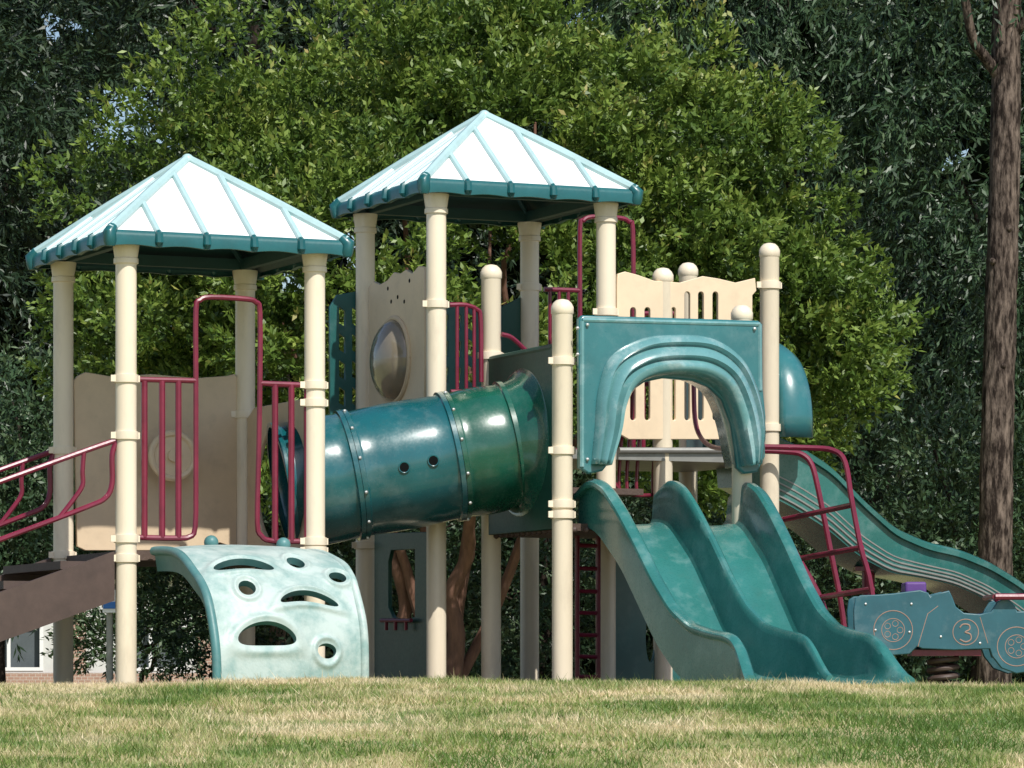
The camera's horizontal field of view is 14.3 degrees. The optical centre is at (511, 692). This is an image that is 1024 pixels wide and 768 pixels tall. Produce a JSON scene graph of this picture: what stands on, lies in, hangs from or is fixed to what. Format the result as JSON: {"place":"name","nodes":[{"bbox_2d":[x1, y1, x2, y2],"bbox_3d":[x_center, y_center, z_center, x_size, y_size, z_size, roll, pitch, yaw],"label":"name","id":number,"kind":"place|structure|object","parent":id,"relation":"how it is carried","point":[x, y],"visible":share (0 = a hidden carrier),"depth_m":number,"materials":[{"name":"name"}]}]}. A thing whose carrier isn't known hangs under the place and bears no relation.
{"place":"outdoors","nodes":[
{"label":"outdoors","id":0,"kind":"place"},
{"bbox_2d":[32,6,967,474],"label":"sky","id":1,"kind":"structure","parent":0,"point":[47,29],"materials":[{"name":"white"}]},
{"bbox_2d":[0,670,1023,767],"bbox_3d":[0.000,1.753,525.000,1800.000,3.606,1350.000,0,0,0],"label":"grass lawn ground","id":2,"kind":"structure","parent":0,"point":[593,752],"depth_m":17.15,"materials":[{"name":"plant"}]},
{"bbox_2d":[0,323,187,683],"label":"shrub","id":3,"kind":"object","parent":2,"relation":"on","point":[9,493],"visible":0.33,"depth_m":39.23,"materials":[{"name":"green plant"}]},
{"bbox_2d":[6,576,197,672],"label":"walls","id":4,"kind":"structure","parent":2,"relation":"on","point":[47,664],"depth_m":94.90,"materials":[{"name":"grey paint"}]},
{"bbox_2d":[5,614,181,666],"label":"window glass","id":5,"kind":"object","parent":4,"relation":"attached to","point":[28,643],"visible":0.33,"depth_m":95.20,"materials":[{"name":"grey glass"}]},
{"bbox_2d":[5,612,184,670],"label":"window frames","id":6,"kind":"structure","parent":4,"relation":"attached to","point":[10,668],"depth_m":94.88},
{"bbox_2d":[6,612,211,684],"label":"brick base and piers","id":7,"kind":"object","parent":2,"relation":"on","point":[21,678],"depth_m":94.82,"materials":[{"name":"brown brick"}]},
{"bbox_2d":[103,601,114,683],"bbox_3d":[-3.531,-0.500,35.960,0.140,1.100,0.140,0,0,0],"label":"park sign","id":8,"kind":"object","parent":2,"relation":"on","point":[109,609],"visible":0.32,"depth_m":35.97,"materials":[{"name":"grey metal"}]},
{"bbox_2d":[39,575,209,683],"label":"shrub","id":9,"kind":"object","parent":2,"relation":"on","point":[89,622],"visible":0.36,"depth_m":43.75,"materials":[{"name":"green plant"}]},
{"bbox_2d":[0,0,305,661],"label":"evergreen tree","id":10,"kind":"object","parent":2,"relation":"on","point":[10,39],"visible":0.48,"depth_m":43.09,"materials":[{"name":"green plant"}]},
{"bbox_2d":[25,154,354,683],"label":"playground tower","id":11,"kind":"structure","parent":2,"relation":"on","point":[189,452],"depth_m":25.66,"materials":[{"name":"beige plastic"}]},
{"bbox_2d":[0,438,116,641],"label":"access ramp","id":12,"kind":"structure","parent":11,"relation":"attached to","point":[39,594],"depth_m":24.85,"materials":[{"name":"brown metal"}]},
{"bbox_2d":[174,545,360,680],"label":"perforated wall","id":13,"kind":"structure","parent":2,"relation":"on","point":[312,626],"depth_m":24.35,"materials":[{"name":"plastic"}]},
{"bbox_2d":[155,555,204,606],"bbox_3d":[-1.954,-0.409,24.505,0.022,0.922,1.121,0,0,-24],"label":"edge flange","id":14,"kind":"object","parent":13,"relation":"attached to","point":[168,563],"visible":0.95,"depth_m":24.71,"materials":[{"name":"teal plastic"}]},
{"bbox_2d":[150,546,221,679],"bbox_3d":[-1.958,-0.429,24.487,0.053,0.928,1.149,0,0,-24],"label":"rolled edge","id":15,"kind":"object","parent":13,"relation":"attached to","point":[183,558],"visible":0.97,"depth_m":24.11,"materials":[{"name":"teal plastic"}]},
{"bbox_2d":[204,535,290,546],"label":"hand knobs","id":16,"kind":"object","parent":13,"relation":"on","point":[213,540],"visible":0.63,"depth_m":25.12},
{"bbox_2d":[214,557,345,658],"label":"hand hold walls","id":17,"kind":"structure","parent":13,"relation":"attached to","point":[266,566],"depth_m":24.50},
{"bbox_2d":[309,549,368,677],"bbox_3d":[-1.078,-0.429,24.969,0.053,0.929,0.991,0,0,-24],"label":"rolled edge","id":18,"kind":"object","parent":13,"relation":"attached to","point":[364,638],"visible":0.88,"depth_m":24.56,"materials":[{"name":"plastic"}]},
{"bbox_2d":[96,371,480,683],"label":"shrub","id":19,"kind":"object","parent":2,"relation":"on","point":[156,586],"visible":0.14,"depth_m":40.31,"materials":[{"name":"green plant"}]},
{"bbox_2d":[0,0,653,645],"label":"evergreen tree","id":20,"kind":"object","parent":2,"relation":"on","point":[132,40],"visible":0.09,"depth_m":46.05,"materials":[{"name":"green plant"}]},
{"bbox_2d":[11,0,939,678],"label":"shade tree","id":21,"kind":"object","parent":2,"relation":"on","point":[721,210],"visible":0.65,"depth_m":34.61,"materials":[{"name":"green plant"}]},
{"bbox_2d":[0,0,1023,684],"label":"dense canopy","id":22,"kind":"object","parent":2,"relation":"on","point":[978,152],"visible":0.02,"depth_m":57.58,"materials":[{"name":"green plant"}]},
{"bbox_2d":[0,0,1023,681],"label":"canopy leaves","id":23,"kind":"object","parent":2,"relation":"on","point":[278,4],"visible":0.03,"depth_m":52.15,"materials":[{"name":"green plant"}]},
{"bbox_2d":[291,431,807,681],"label":"shrub","id":24,"kind":"object","parent":2,"relation":"on","point":[545,601],"visible":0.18,"depth_m":40.26,"materials":[{"name":"green plant"}]},
{"bbox_2d":[329,110,781,681],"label":"playground tower","id":25,"kind":"structure","parent":2,"relation":"on","point":[485,166],"depth_m":27.11,"materials":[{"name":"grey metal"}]},
{"bbox_2d":[369,320,406,400],"bbox_3d":[-0.849,-2.203,27.069,0.130,0.540,0.540,0,0,-24],"label":"bubble window","id":26,"kind":"structure","parent":25,"relation":"in","point":[388,351],"depth_m":26.94,"materials":[{"name":"clear plastic"}]},
{"bbox_2d":[388,0,1023,329],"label":"willow tree","id":27,"kind":"object","parent":2,"relation":"on","point":[759,43],"visible":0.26,"depth_m":41.79,"materials":[{"name":"green plant"}]},
{"bbox_2d":[446,97,1023,684],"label":"evergreen tree","id":28,"kind":"object","parent":2,"relation":"on","point":[938,317],"visible":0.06,"depth_m":44.99,"materials":[{"name":"green plant"}]},
{"bbox_2d":[573,479,914,684],"bbox_3d":[1.403,-0.653,24.863,1.189,1.370,2.541,0,0,-22],"label":"double slide","id":29,"kind":"object","parent":2,"relation":"on","point":[739,599],"visible":0.87,"depth_m":25.09,"materials":[{"name":"teal plastic"}]},
{"bbox_2d":[705,353,1023,683],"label":"shrub","id":30,"kind":"object","parent":2,"relation":"on","point":[954,512],"visible":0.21,"depth_m":38.31,"materials":[{"name":"green plant"}]},
{"bbox_2d":[785,0,1023,683],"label":"willow tree","id":31,"kind":"object","parent":2,"relation":"on","point":[967,335],"visible":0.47,"depth_m":41.10,"materials":[{"name":"green plant"}]},
{"bbox_2d":[805,0,1023,684],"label":"tall trunk tree","id":32,"kind":"object","parent":2,"relation":"on","point":[1001,63],"visible":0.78,"depth_m":34.89,"materials":[{"name":"brown plant"}]},
{"label":"bark mulch surface","id":33,"kind":"object","parent":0,"visible":0},
{"bbox_2d":[477,264,765,681],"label":"slide platform","id":34,"kind":"structure","parent":33,"relation":"on","point":[717,363],"depth_m":25.80,"materials":[{"name":"teal plastic"}]},
{"bbox_2d":[266,368,548,544],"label":"crawl tunnel","id":35,"kind":"structure","parent":34,"relation":"attached to","point":[462,455],"depth_m":25.79,"materials":[{"name":"teal plastic"}]},
{"bbox_2d":[765,444,874,626],"bbox_3d":[2.065,-0.812,27.057,1.017,1.652,0.648,0,0,20],"label":"arch ladder","id":36,"kind":"object","parent":33,"relation":"on","point":[822,510],"visible":0.64,"depth_m":27.02,"materials":[{"name":"red metal"}]},
{"bbox_2d":[686,343,1023,613],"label":"wave slide","id":37,"kind":"object","parent":33,"relation":"on","point":[968,581],"visible":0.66,"depth_m":28.08,"materials":[{"name":"teal plastic"}]},
{"bbox_2d":[847,582,1023,684],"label":"spring rider car","id":38,"kind":"object","parent":33,"relation":"on","point":[909,618],"visible":0.85,"depth_m":24.71,"materials":[{"name":"teal plastic"}]}
]}

